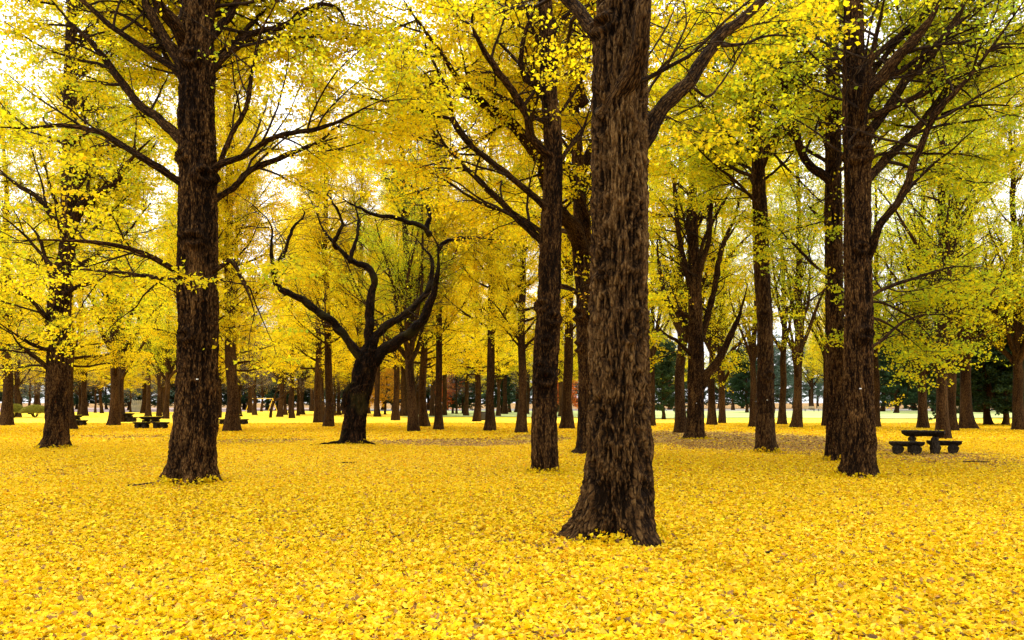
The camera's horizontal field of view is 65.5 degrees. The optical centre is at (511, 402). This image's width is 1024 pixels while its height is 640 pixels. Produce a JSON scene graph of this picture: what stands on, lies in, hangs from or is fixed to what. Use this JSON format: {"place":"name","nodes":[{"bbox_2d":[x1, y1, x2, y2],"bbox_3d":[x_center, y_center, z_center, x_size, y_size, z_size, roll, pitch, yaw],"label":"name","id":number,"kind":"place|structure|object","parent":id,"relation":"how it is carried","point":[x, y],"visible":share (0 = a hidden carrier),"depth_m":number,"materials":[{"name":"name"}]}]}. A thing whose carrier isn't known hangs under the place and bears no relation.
{"place":"outdoors","nodes":[
{"label":"outdoors","id":0,"kind":"place"},
{"bbox_2d":[0,408,308,411],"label":"soil ground","id":1,"kind":"structure","parent":0,"point":[152,410],"depth_m":179.27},
{"bbox_2d":[73,345,104,406],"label":"evergreen tree","id":2,"kind":"object","parent":1,"relation":"on","point":[75,401],"visible":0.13,"depth_m":180.42,"materials":[{"name":"green plant"}]},
{"bbox_2d":[241,334,296,409],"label":"evergreen tree","id":3,"kind":"object","parent":1,"relation":"on","point":[267,405],"visible":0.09,"depth_m":165.68,"materials":[{"name":"green plant"}]},
{"bbox_2d":[256,347,296,409],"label":"evergreen tree","id":4,"kind":"object","parent":1,"relation":"on","point":[271,395],"visible":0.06,"depth_m":164.52,"materials":[{"name":"green plant"}]},
{"bbox_2d":[0,403,1023,639],"bbox_3d":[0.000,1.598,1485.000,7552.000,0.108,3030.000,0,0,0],"label":"ground","id":5,"kind":"structure","parent":0,"point":[260,417],"depth_m":24.18,"materials":[{"name":"yellow plant"}]},
{"bbox_2d":[0,297,42,416],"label":"ginkgo tree","id":6,"kind":"object","parent":5,"relation":"on","point":[17,384],"visible":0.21,"depth_m":87.81,"materials":[{"name":"yellow plant"}]},
{"bbox_2d":[0,247,47,404],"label":"ginkgo tree","id":7,"kind":"object","parent":5,"relation":"on","point":[36,397],"visible":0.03,"depth_m":125.93,"materials":[{"name":"yellow plant"}]},
{"bbox_2d":[18,404,43,417],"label":"clipped shrub","id":8,"kind":"object","parent":5,"relation":"on","point":[33,409],"visible":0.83,"depth_m":84.45,"materials":[{"name":"green plant"}]},
{"bbox_2d":[0,153,72,366],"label":"ginkgo tree","id":9,"kind":"object","parent":5,"relation":"on","point":[9,339],"visible":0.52,"depth_m":42.78,"materials":[{"name":"yellow plant"}]},
{"bbox_2d":[0,64,79,424],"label":"ginkgo tree","id":10,"kind":"object","parent":5,"relation":"on","point":[6,415],"visible":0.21,"depth_m":55.34,"materials":[{"name":"yellow plant"}]},
{"bbox_2d":[0,199,133,387],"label":"ginkgo tree","id":11,"kind":"object","parent":5,"relation":"on","point":[76,370],"visible":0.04,"depth_m":92.67,"materials":[{"name":"yellow plant"}]},
{"bbox_2d":[42,246,107,415],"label":"ginkgo tree","id":12,"kind":"object","parent":5,"relation":"on","point":[84,408],"visible":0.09,"depth_m":96.81,"materials":[{"name":"yellow plant"}]},
{"bbox_2d":[0,42,163,429],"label":"ginkgo tree","id":13,"kind":"object","parent":5,"relation":"on","point":[73,424],"visible":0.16,"depth_m":47.75,"materials":[{"name":"yellow plant"}]},
{"bbox_2d":[73,351,104,414],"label":"bare tree","id":14,"kind":"object","parent":5,"relation":"on","point":[78,392],"visible":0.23,"depth_m":99.04,"materials":[{"name":"plant"}]},
{"bbox_2d":[89,331,109,412],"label":"bare tree","id":15,"kind":"object","parent":5,"relation":"on","point":[100,400],"visible":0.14,"depth_m":120.97,"materials":[{"name":"plant"}]},
{"bbox_2d":[49,60,166,424],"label":"ginkgo tree","id":16,"kind":"object","parent":5,"relation":"on","point":[114,418],"visible":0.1,"depth_m":55.33,"materials":[{"name":"yellow plant"}]},
{"bbox_2d":[80,263,145,394],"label":"ginkgo tree","id":17,"kind":"object","parent":5,"relation":"on","point":[127,384],"visible":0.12,"depth_m":114.73,"materials":[{"name":"yellow plant"}]},
{"bbox_2d":[0,0,226,447],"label":"ginkgo tree","id":18,"kind":"object","parent":5,"relation":"on","point":[57,404],"visible":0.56,"depth_m":28.15,"materials":[{"name":"yellow plant"}]},
{"bbox_2d":[74,155,172,421],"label":"ginkgo tree","id":19,"kind":"object","parent":5,"relation":"on","point":[122,372],"visible":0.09,"depth_m":66.09,"materials":[{"name":"yellow plant"}]},
{"bbox_2d":[109,261,157,412],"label":"ginkgo tree","id":20,"kind":"object","parent":5,"relation":"on","point":[143,408],"visible":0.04,"depth_m":122.61,"materials":[{"name":"yellow plant"}]},
{"bbox_2d":[126,228,170,416],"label":"ginkgo tree","id":21,"kind":"object","parent":5,"relation":"on","point":[148,412],"visible":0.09,"depth_m":91.67,"materials":[{"name":"yellow plant"}]},
{"bbox_2d":[133,255,175,416],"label":"ginkgo tree","id":22,"kind":"object","parent":5,"relation":"on","point":[158,411],"visible":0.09,"depth_m":91.67,"materials":[{"name":"yellow plant"}]},
{"bbox_2d":[132,192,177,418],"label":"ginkgo tree","id":23,"kind":"object","parent":5,"relation":"on","point":[169,369],"visible":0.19,"depth_m":79.22,"materials":[{"name":"yellow plant"}]},
{"bbox_2d":[136,309,176,414],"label":"bare tree","id":24,"kind":"object","parent":5,"relation":"on","point":[163,383],"visible":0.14,"depth_m":102.10,"materials":[{"name":"plant"}]},
{"bbox_2d":[127,69,270,347],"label":"ginkgo tree","id":25,"kind":"object","parent":5,"relation":"on","point":[225,322],"visible":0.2,"depth_m":41.89,"materials":[{"name":"yellow plant"}]},
{"bbox_2d":[149,97,309,386],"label":"ginkgo tree","id":26,"kind":"object","parent":5,"relation":"on","point":[222,359],"visible":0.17,"depth_m":49.98,"materials":[{"name":"yellow plant"}]},
{"bbox_2d":[137,8,328,431],"bbox_3d":[-15.271,-12.226,44.592,10.556,27.928,9.917,0,0,-21],"label":"ginkgo tree","id":27,"kind":"object","parent":5,"relation":"on","point":[232,420],"visible":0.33,"depth_m":44.01,"materials":[{"name":"yellow plant"}]},
{"bbox_2d":[218,226,259,417],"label":"ginkgo tree","id":28,"kind":"object","parent":5,"relation":"on","point":[220,391],"visible":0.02,"depth_m":85.22,"materials":[{"name":"yellow plant"}]},
{"bbox_2d":[0,0,483,484],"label":"ginkgo tree","id":29,"kind":"object","parent":5,"relation":"on","point":[196,58],"visible":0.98,"depth_m":15.77,"materials":[{"name":"yellow plant"}]},
{"bbox_2d":[221,311,269,415],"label":"bare tree","id":30,"kind":"object","parent":5,"relation":"on","point":[240,385],"visible":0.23,"depth_m":92.67,"materials":[{"name":"plant"}]},
{"bbox_2d":[224,286,270,412],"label":"ginkgo tree","id":31,"kind":"object","parent":5,"relation":"on","point":[250,406],"visible":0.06,"depth_m":125.49,"materials":[{"name":"yellow plant"}]},
{"bbox_2d":[238,305,274,414],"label":"ginkgo tree","id":32,"kind":"object","parent":5,"relation":"on","point":[254,410],"visible":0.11,"depth_m":103.68,"materials":[{"name":"plant"}]},
{"bbox_2d":[243,341,279,411],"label":"bare tree","id":33,"kind":"object","parent":5,"relation":"on","point":[262,394],"visible":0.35,"depth_m":143.08,"materials":[{"name":"plant"}]},
{"bbox_2d":[240,258,313,416],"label":"ginkgo tree","id":34,"kind":"object","parent":5,"relation":"on","point":[281,401],"visible":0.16,"depth_m":89.77,"materials":[{"name":"yellow plant"}]},
{"bbox_2d":[256,196,323,417],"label":"ginkgo tree","id":35,"kind":"object","parent":5,"relation":"on","point":[291,408],"visible":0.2,"depth_m":82.29,"materials":[{"name":"yellow plant"}]},
{"bbox_2d":[260,255,322,413],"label":"ginkgo tree","id":36,"kind":"object","parent":5,"relation":"on","point":[301,407],"visible":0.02,"depth_m":108.34,"materials":[{"name":"yellow plant"}]},
{"bbox_2d":[277,345,313,415],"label":"bare tree","id":37,"kind":"object","parent":5,"relation":"on","point":[298,399],"visible":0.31,"depth_m":97.90,"materials":[{"name":"plant"}]},
{"bbox_2d":[258,123,363,422],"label":"ginkgo tree","id":38,"kind":"object","parent":5,"relation":"on","point":[317,360],"visible":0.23,"depth_m":64.06,"materials":[{"name":"yellow plant"}]},
{"bbox_2d":[285,216,342,416],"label":"ginkgo tree","id":39,"kind":"object","parent":5,"relation":"on","point":[322,393],"visible":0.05,"depth_m":79.34,"materials":[{"name":"yellow plant"}]},
{"bbox_2d":[257,45,384,426],"bbox_3d":[-12.260,-11.108,53.475,8.287,25.670,8.821,0,0,18],"label":"ginkgo tree","id":40,"kind":"object","parent":5,"relation":"on","point":[328,420],"visible":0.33,"depth_m":52.72,"materials":[{"name":"yellow plant"}]},
{"bbox_2d":[313,222,389,384],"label":"ginkgo tree","id":41,"kind":"object","parent":5,"relation":"on","point":[346,372],"visible":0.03,"depth_m":98.17,"materials":[{"name":"yellow plant"}]},
{"bbox_2d":[311,74,400,366],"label":"ginkgo tree","id":42,"kind":"object","parent":5,"relation":"on","point":[358,339],"visible":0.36,"depth_m":49.41,"materials":[{"name":"yellow plant"}]},
{"bbox_2d":[337,205,404,416],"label":"ginkgo tree","id":43,"kind":"object","parent":5,"relation":"on","point":[377,412],"visible":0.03,"depth_m":90.67,"materials":[{"name":"yellow plant"}]},
{"bbox_2d":[218,149,525,444],"bbox_3d":[-5.341,-4.066,30.797,12.010,11.471,5.233,0,0,0],"label":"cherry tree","id":44,"kind":"object","parent":5,"relation":"on","point":[369,356],"visible":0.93,"depth_m":30.34,"materials":[{"name":"yellow plant"}]},
{"bbox_2d":[369,360,400,413],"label":"maple tree","id":45,"kind":"object","parent":5,"relation":"on","point":[382,386],"visible":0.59,"depth_m":108.50,"materials":[{"name":"orange plant"}]},
{"bbox_2d":[344,151,435,419],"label":"ginkgo tree","id":46,"kind":"object","parent":5,"relation":"on","point":[395,414],"visible":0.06,"depth_m":72.26,"materials":[{"name":"yellow plant"}]},
{"bbox_2d":[313,18,478,431],"bbox_3d":[-5.764,-10.012,44.499,7.872,23.461,8.099,0,0,32],"label":"ginkgo tree","id":47,"kind":"object","parent":5,"relation":"on","point":[409,353],"visible":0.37,"depth_m":43.61,"materials":[{"name":"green plant"}]},
{"bbox_2d":[394,232,410,415],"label":"ginkgo tree","id":48,"kind":"object","parent":5,"relation":"on","point":[403,410],"visible":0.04,"depth_m":95.33,"materials":[{"name":"plant"}]},
{"bbox_2d":[362,86,487,426],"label":"ginkgo tree","id":49,"kind":"object","parent":5,"relation":"on","point":[424,366],"visible":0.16,"depth_m":52.59,"materials":[{"name":"yellow plant"}]},
{"bbox_2d":[378,33,485,429],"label":"ginkgo tree","id":50,"kind":"object","parent":5,"relation":"on","point":[438,420],"visible":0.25,"depth_m":46.33,"materials":[{"name":"yellow plant"}]},
{"bbox_2d":[419,139,532,420],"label":"ginkgo tree","id":51,"kind":"object","parent":5,"relation":"on","point":[477,406],"visible":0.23,"depth_m":68.01,"materials":[{"name":"yellow plant"}]},
{"bbox_2d":[416,0,537,430],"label":"ginkgo tree","id":52,"kind":"object","parent":5,"relation":"on","point":[490,423],"visible":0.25,"depth_m":44.71,"materials":[{"name":"yellow plant"}]},
{"bbox_2d":[260,0,721,472],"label":"ginkgo tree","id":53,"kind":"object","parent":5,"relation":"on","point":[547,235],"visible":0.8,"depth_m":18.34,"materials":[{"name":"yellow plant"}]},
{"bbox_2d":[0,416,1023,639],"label":"fallen leaves","id":54,"kind":"object","parent":5,"relation":"on","point":[892,503],"visible":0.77,"depth_m":8.97,"materials":[{"name":"yellow plant"}]},
{"bbox_2d":[450,32,575,432],"bbox_3d":[0.324,-9.663,42.720,7.681,22.824,7.460,0,0,-8],"label":"ginkgo tree","id":55,"kind":"object","parent":5,"relation":"on","point":[520,309],"visible":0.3,"depth_m":41.99,"materials":[{"name":"yellow plant"}]},
{"bbox_2d":[325,0,706,453],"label":"ginkgo tree","id":56,"kind":"object","parent":5,"relation":"on","point":[576,226],"visible":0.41,"depth_m":24.57,"materials":[{"name":"yellow plant"}]},
{"bbox_2d":[496,35,591,428],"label":"ginkgo tree","id":57,"kind":"object","parent":5,"relation":"on","point":[567,419],"visible":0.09,"depth_m":48.45,"materials":[{"name":"plant"}]},
{"bbox_2d":[647,148,684,425],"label":"ginkgo tree","id":58,"kind":"object","parent":5,"relation":"on","point":[653,349],"visible":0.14,"depth_m":54.18,"materials":[{"name":"yellow plant"}]},
{"bbox_2d":[654,338,687,418],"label":"evergreen tree","id":59,"kind":"object","parent":5,"relation":"on","point":[664,370],"visible":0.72,"depth_m":76.29,"materials":[{"name":"green plant"}]},
{"bbox_2d":[426,0,930,546],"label":"ginkgo tree","id":60,"kind":"object","parent":5,"relation":"on","point":[616,492],"visible":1,"depth_m":9.21,"materials":[{"name":"brown plant"}]},
{"bbox_2d":[649,107,775,424],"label":"ginkgo tree","id":61,"kind":"object","parent":5,"relation":"on","point":[711,416],"visible":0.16,"depth_m":56.53,"materials":[{"name":"yellow plant"}]},
{"bbox_2d":[648,5,785,432],"bbox_3d":[8.863,-9.779,42.069,10.284,23.053,7.283,0,0,42],"label":"ginkgo tree","id":62,"kind":"object","parent":5,"relation":"on","point":[680,419],"visible":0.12,"depth_m":42.31,"materials":[{"name":"yellow plant"}]},
{"bbox_2d":[702,184,751,422],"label":"ginkgo tree","id":63,"kind":"object","parent":5,"relation":"on","point":[722,377],"visible":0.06,"depth_m":61.04,"materials":[{"name":"yellow plant"}]},
{"bbox_2d":[647,38,818,438],"bbox_3d":[8.687,-7.254,34.694,9.110,17.839,10.474,0,0,30],"label":"ginkgo tree","id":64,"kind":"object","parent":5,"relation":"on","point":[695,327],"visible":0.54,"depth_m":34.92,"materials":[{"name":"yellow plant"}]},
{"bbox_2d":[647,0,843,452],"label":"ginkgo tree","id":65,"kind":"object","parent":5,"relation":"on","point":[708,173],"visible":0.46,"depth_m":25.52,"materials":[{"name":"yellow plant"}]},
{"bbox_2d":[708,162,793,426],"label":"ginkgo tree","id":66,"kind":"object","parent":5,"relation":"on","point":[750,346],"visible":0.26,"depth_m":51.72,"materials":[{"name":"yellow plant"}]},
{"bbox_2d":[737,139,807,423],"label":"ginkgo tree","id":67,"kind":"object","parent":5,"relation":"on","point":[782,417],"visible":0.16,"depth_m":58.10,"materials":[{"name":"yellow plant"}]},
{"bbox_2d":[736,59,881,427],"bbox_3d":[18.052,-10.514,51.591,7.937,24.443,8.445,0,0,-16],"label":"ginkgo tree","id":68,"kind":"object","parent":5,"relation":"on","point":[796,347],"visible":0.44,"depth_m":50.60,"materials":[{"name":"yellow plant"}]},
{"bbox_2d":[782,160,873,425],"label":"ginkgo tree","id":69,"kind":"object","parent":5,"relation":"on","point":[818,324],"visible":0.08,"depth_m":54.22,"materials":[{"name":"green plant"}]},
{"bbox_2d":[675,0,1020,460],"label":"ginkgo tree","id":70,"kind":"object","parent":5,"relation":"on","point":[831,219],"visible":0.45,"depth_m":21.78,"materials":[{"name":"yellow plant"}]},
{"bbox_2d":[814,120,908,426],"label":"ginkgo tree","id":71,"kind":"object","parent":5,"relation":"on","point":[876,378],"visible":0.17,"depth_m":51.77,"materials":[{"name":"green plant"}]},
{"bbox_2d":[716,0,1023,477],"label":"ginkgo tree","id":72,"kind":"object","parent":5,"relation":"on","point":[861,81],"visible":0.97,"depth_m":17.04,"materials":[{"name":"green plant"}]},
{"bbox_2d":[889,441,924,454],"bbox_3d":[12.205,1.414,24.625,0.980,0.424,0.419,0,0,32],"label":"log bench","id":73,"kind":"object","parent":5,"relation":"on","point":[914,446],"visible":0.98,"depth_m":24.53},
{"bbox_2d":[901,430,945,453],"bbox_3d":[12.985,1.239,25.145,1.200,0.723,0.687,0,0,32],"label":"picnic table","id":74,"kind":"object","parent":5,"relation":"on","point":[934,442],"visible":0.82,"depth_m":24.89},
{"bbox_2d":[872,82,1002,427],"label":"ginkgo tree","id":75,"kind":"object","parent":5,"relation":"on","point":[922,419],"visible":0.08,"depth_m":49.58,"materials":[{"name":"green plant"}]},
{"bbox_2d":[926,440,961,453],"bbox_3d":[13.641,1.414,25.143,0.980,0.424,0.421,0,0,32],"label":"log bench","id":76,"kind":"object","parent":5,"relation":"on","point":[953,447],"visible":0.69,"depth_m":24.88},
{"bbox_2d":[871,3,1023,438],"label":"ginkgo tree","id":77,"kind":"object","parent":5,"relation":"on","point":[942,422],"visible":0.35,"depth_m":34.85,"materials":[{"name":"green plant"}]},
{"bbox_2d":[884,18,1023,428],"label":"ginkgo tree","id":78,"kind":"object","parent":5,"relation":"on","point":[966,418],"visible":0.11,"depth_m":48.46,"materials":[{"name":"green plant"}]},
{"bbox_2d":[901,94,1021,430],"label":"ginkgo tree","id":79,"kind":"object","parent":5,"relation":"on","point":[954,425],"visible":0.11,"depth_m":44.68,"materials":[{"name":"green plant"}]},
{"bbox_2d":[928,274,1023,424],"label":"evergreen tree","id":80,"kind":"object","parent":5,"relation":"on","point":[989,366],"visible":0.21,"depth_m":56.00,"materials":[{"name":"green plant"}]},
{"bbox_2d":[957,12,1023,429],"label":"ginkgo tree","id":81,"kind":"object","parent":5,"relation":"on","point":[1016,346],"visible":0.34,"depth_m":46.74,"materials":[{"name":"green plant"}]},
{"bbox_2d":[957,304,1023,424],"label":"evergreen tree","id":82,"kind":"object","parent":5,"relation":"on","point":[1007,404],"visible":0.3,"depth_m":56.08,"materials":[{"name":"green plant"}]},
{"bbox_2d":[993,103,1023,292],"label":"ginkgo tree","id":83,"kind":"object","parent":5,"relation":"on","point":[1020,228],"visible":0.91,"depth_m":41.57,"materials":[{"name":"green plant"}]},
{"bbox_2d":[0,0,1023,402],"label":"sky","id":84,"kind":"structure","parent":0,"point":[281,109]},
{"bbox_2d":[308,409,994,410],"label":"path","id":85,"kind":"structure","parent":0,"point":[686,410],"depth_m":156.18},
{"bbox_2d":[656,300,687,409],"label":"ginkgo tree","id":86,"kind":"object","parent":85,"relation":"on","point":[676,344],"visible":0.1,"depth_m":171.99,"materials":[{"name":"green plant"}]},
{"bbox_2d":[773,327,793,408],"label":"pine tree","id":87,"kind":"object","parent":85,"relation":"on","point":[776,357],"visible":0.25,"depth_m":197.24,"materials":[{"name":"green plant"}]},
{"bbox_2d":[786,332,822,408],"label":"pine tree","id":88,"kind":"object","parent":85,"relation":"on","point":[817,391],"visible":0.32,"depth_m":183.33,"materials":[{"name":"green plant"}]},
{"bbox_2d":[802,308,823,409],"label":"ginkgo tree","id":89,"kind":"object","parent":85,"relation":"on","point":[811,383],"visible":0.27,"depth_m":173.49,"materials":[{"name":"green plant"}]},
{"bbox_2d":[802,275,824,378],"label":"ginkgo tree","id":90,"kind":"object","parent":85,"relation":"on","point":[819,358],"visible":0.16,"depth_m":164.35,"materials":[{"name":"yellow plant"}]},
{"bbox_2d":[404,411,1011,417],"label":"lawn","id":91,"kind":"structure","parent":0,"point":[816,414],"depth_m":103.65,"materials":[{"name":"green plant"}]},
{"bbox_2d":[415,239,470,415],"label":"ginkgo tree","id":92,"kind":"object","parent":91,"relation":"on","point":[432,405],"visible":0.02,"depth_m":91.64,"materials":[{"name":"yellow plant"}]},
{"bbox_2d":[442,254,457,414],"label":"ginkgo tree","id":93,"kind":"object","parent":91,"relation":"on","point":[444,399],"visible":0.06,"depth_m":97.63,"materials":[{"name":"plant"}]},
{"bbox_2d":[447,368,483,412],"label":"evergreen tree","id":94,"kind":"object","parent":91,"relation":"on","point":[461,397],"visible":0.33,"depth_m":113.20,"materials":[{"name":"green plant"}]},
{"bbox_2d":[443,256,505,415],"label":"ginkgo tree","id":95,"kind":"object","parent":91,"relation":"on","point":[466,409],"visible":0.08,"depth_m":95.35,"materials":[{"name":"yellow plant"}]},
{"bbox_2d":[473,261,525,415],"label":"ginkgo tree","id":96,"kind":"object","parent":91,"relation":"on","point":[498,382],"visible":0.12,"depth_m":91.66,"materials":[{"name":"yellow plant"}]},
{"bbox_2d":[482,368,518,408],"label":"evergreen tree","id":97,"kind":"object","parent":91,"relation":"on","point":[509,397],"visible":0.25,"depth_m":113.06,"materials":[{"name":"green plant"}]},
{"bbox_2d":[480,276,534,411],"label":"ginkgo tree","id":98,"kind":"object","parent":91,"relation":"on","point":[517,397],"visible":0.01,"depth_m":127.18,"materials":[{"name":"yellow plant"}]},
{"bbox_2d":[495,279,532,413],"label":"ginkgo tree","id":99,"kind":"object","parent":91,"relation":"on","point":[505,408],"visible":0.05,"depth_m":108.35,"materials":[{"name":"yellow plant"}]},
{"bbox_2d":[507,305,534,413],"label":"ginkgo tree","id":100,"kind":"object","parent":91,"relation":"on","point":[529,388],"visible":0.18,"depth_m":109.41,"materials":[{"name":"plant"}]},
{"bbox_2d":[512,239,577,416],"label":"ginkgo tree","id":101,"kind":"object","parent":91,"relation":"on","point":[560,374],"visible":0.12,"depth_m":88.46,"materials":[{"name":"plant"}]},
{"bbox_2d":[725,343,756,411],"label":"evergreen tree","id":102,"kind":"object","parent":91,"relation":"on","point":[739,382],"visible":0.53,"depth_m":124.76,"materials":[{"name":"green plant"}]},
{"bbox_2d":[878,315,928,412],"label":"evergreen tree","id":103,"kind":"object","parent":91,"relation":"on","point":[898,390],"visible":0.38,"depth_m":118.29,"materials":[{"name":"green plant"}]},
{"bbox_2d":[914,329,975,410],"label":"tree","id":104,"kind":"object","parent":91,"relation":"on","point":[930,395],"visible":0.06,"depth_m":119.49,"materials":[{"name":"green plant"}]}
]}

